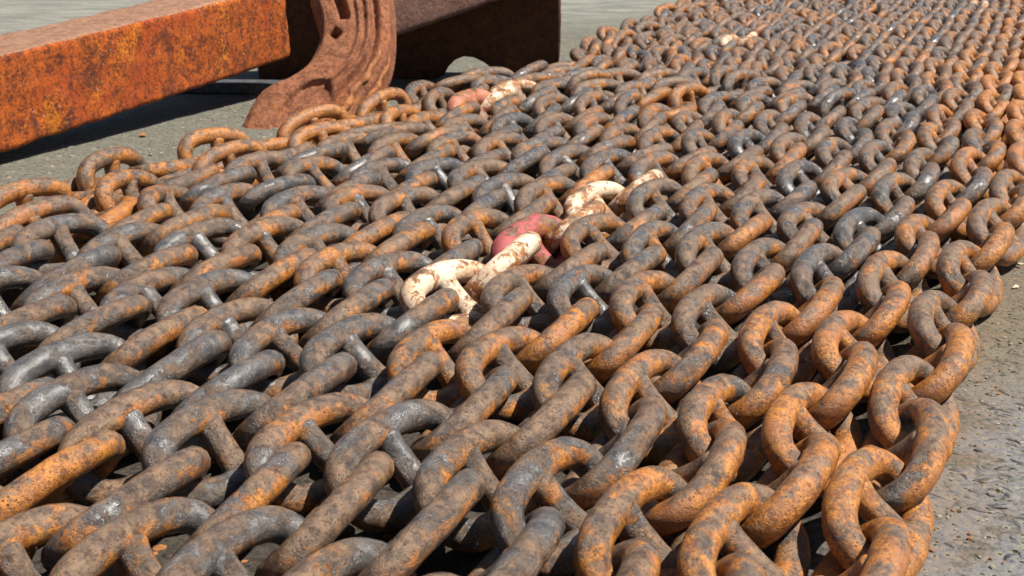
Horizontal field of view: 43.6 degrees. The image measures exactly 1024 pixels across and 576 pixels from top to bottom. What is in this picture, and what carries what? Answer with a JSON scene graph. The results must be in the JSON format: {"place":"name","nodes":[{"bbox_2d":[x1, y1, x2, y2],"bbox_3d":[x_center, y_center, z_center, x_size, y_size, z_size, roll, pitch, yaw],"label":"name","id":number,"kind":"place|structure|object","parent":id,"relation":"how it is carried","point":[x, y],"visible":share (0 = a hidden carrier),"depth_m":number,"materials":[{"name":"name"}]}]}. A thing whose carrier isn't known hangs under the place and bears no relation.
{"place":"outdoors","nodes":[
{"label":"outdoors","id":0,"kind":"place"},
{"bbox_2d":[0,0,1023,575],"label":"ground","id":1,"kind":"structure","parent":0,"point":[162,128],"depth_m":3.59,"materials":[{"name":"concrete"}]},
{"bbox_2d":[182,79,281,93],"bbox_3d":[-2.162,-1.308,8.212,1.683,0.069,0.304,1,18,4],"label":"steel plate","id":2,"kind":"object","parent":1,"relation":"on","point":[241,86],"visible":0.18,"depth_m":8.05,"materials":[{"name":"grey metal"}]},
{"bbox_2d":[0,0,560,151],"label":"ship anchor","id":3,"kind":"object","parent":1,"relation":"on","point":[349,56],"visible":0.87,"depth_m":7.17,"materials":[{"name":"brown metal"}]},
{"bbox_2d":[2,34,592,182],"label":"gravel","id":4,"kind":"structure","parent":1,"relation":"on","point":[93,148],"depth_m":6.79,"materials":[{"name":"grey gravel"}]},
{"bbox_2d":[0,0,718,209],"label":"anchor chain","id":5,"kind":"object","parent":1,"relation":"on","point":[81,185],"visible":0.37,"depth_m":5.97,"materials":[{"name":"metal"}]},
{"bbox_2d":[0,0,726,262],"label":"anchor chain","id":6,"kind":"object","parent":1,"relation":"on","point":[132,185],"visible":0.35,"depth_m":5.37,"materials":[{"name":"metal"}]},
{"bbox_2d":[0,0,756,295],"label":"anchor chain","id":7,"kind":"object","parent":1,"relation":"on","point":[31,246],"visible":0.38,"depth_m":5.25,"materials":[{"name":"metal"}]},
{"bbox_2d":[0,0,778,315],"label":"anchor chain","id":8,"kind":"object","parent":1,"relation":"on","point":[113,247],"visible":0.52,"depth_m":5.02,"materials":[{"name":"metal"}]},
{"bbox_2d":[0,0,800,359],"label":"anchor chain","id":9,"kind":"object","parent":1,"relation":"on","point":[62,300],"visible":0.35,"depth_m":4.72,"materials":[{"name":"metal"}]},
{"bbox_2d":[0,0,815,378],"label":"anchor chain","id":10,"kind":"object","parent":1,"relation":"on","point":[126,308],"visible":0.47,"depth_m":4.33,"materials":[{"name":"metal"}]},
{"bbox_2d":[0,0,844,440],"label":"anchor chain","id":11,"kind":"object","parent":1,"relation":"on","point":[142,350],"visible":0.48,"depth_m":4.07,"materials":[{"name":"metal"}]},
{"bbox_2d":[0,0,860,486],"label":"anchor chain","id":12,"kind":"object","parent":1,"relation":"on","point":[196,356],"visible":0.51,"depth_m":3.61,"materials":[{"name":"metal"}]},
{"bbox_2d":[0,0,880,560],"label":"anchor chain","id":13,"kind":"object","parent":1,"relation":"on","point":[80,464],"visible":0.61,"depth_m":3.42,"materials":[{"name":"metal"}]},
{"bbox_2d":[0,0,902,575],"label":"anchor chain","id":14,"kind":"object","parent":1,"relation":"on","point":[336,356],"visible":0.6,"depth_m":3.22,"materials":[{"name":"metal"}]},
{"bbox_2d":[9,150,942,562],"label":"rust flakes","id":15,"kind":"object","parent":1,"relation":"on","point":[157,548],"depth_m":2.66,"materials":[{"name":"brown metal"}]},
{"bbox_2d":[49,0,924,575],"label":"anchor chain","id":16,"kind":"object","parent":1,"relation":"on","point":[283,448],"visible":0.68,"depth_m":3.19,"materials":[{"name":"metal"}]},
{"bbox_2d":[155,0,946,575],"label":"anchor chain","id":17,"kind":"object","parent":1,"relation":"on","point":[369,458],"visible":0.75,"depth_m":3.08,"materials":[{"name":"metal"}]},
{"bbox_2d":[282,0,967,575],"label":"anchor chain","id":18,"kind":"object","parent":1,"relation":"on","point":[456,478],"visible":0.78,"depth_m":3.16,"materials":[{"name":"metal"}]},
{"bbox_2d":[424,0,988,575],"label":"anchor chain","id":19,"kind":"object","parent":1,"relation":"on","point":[542,538],"visible":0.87,"depth_m":3.11,"materials":[{"name":"metal"}]},
{"bbox_2d":[574,0,1009,575],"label":"anchor chain","id":20,"kind":"object","parent":1,"relation":"on","point":[640,512],"visible":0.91,"depth_m":3.07,"materials":[{"name":"metal"}]},
{"bbox_2d":[677,0,1023,575],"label":"anchor chain","id":21,"kind":"object","parent":1,"relation":"on","point":[739,527],"visible":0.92,"depth_m":2.99,"materials":[{"name":"metal"}]},
{"bbox_2d":[811,41,1023,575],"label":"anchor chain","id":22,"kind":"object","parent":1,"relation":"on","point":[884,478],"visible":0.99,"depth_m":2.94,"materials":[{"name":"metal"}]},
{"bbox_2d":[924,267,1022,574],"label":"rust flakes","id":23,"kind":"object","parent":1,"relation":"on","point":[968,538],"visible":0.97,"depth_m":3.10,"materials":[{"name":"brown metal"}]},
{"bbox_2d":[861,259,1023,575],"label":"gravel","id":24,"kind":"structure","parent":0,"point":[980,520],"depth_m":2.87,"materials":[{"name":"grey gravel"}]},
{"bbox_2d":[944,330,1023,575],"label":"slurry ridges","id":25,"kind":"object","parent":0,"point":[1020,526],"visible":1,"depth_m":2.93,"materials":[{"name":"concrete"}]}
]}

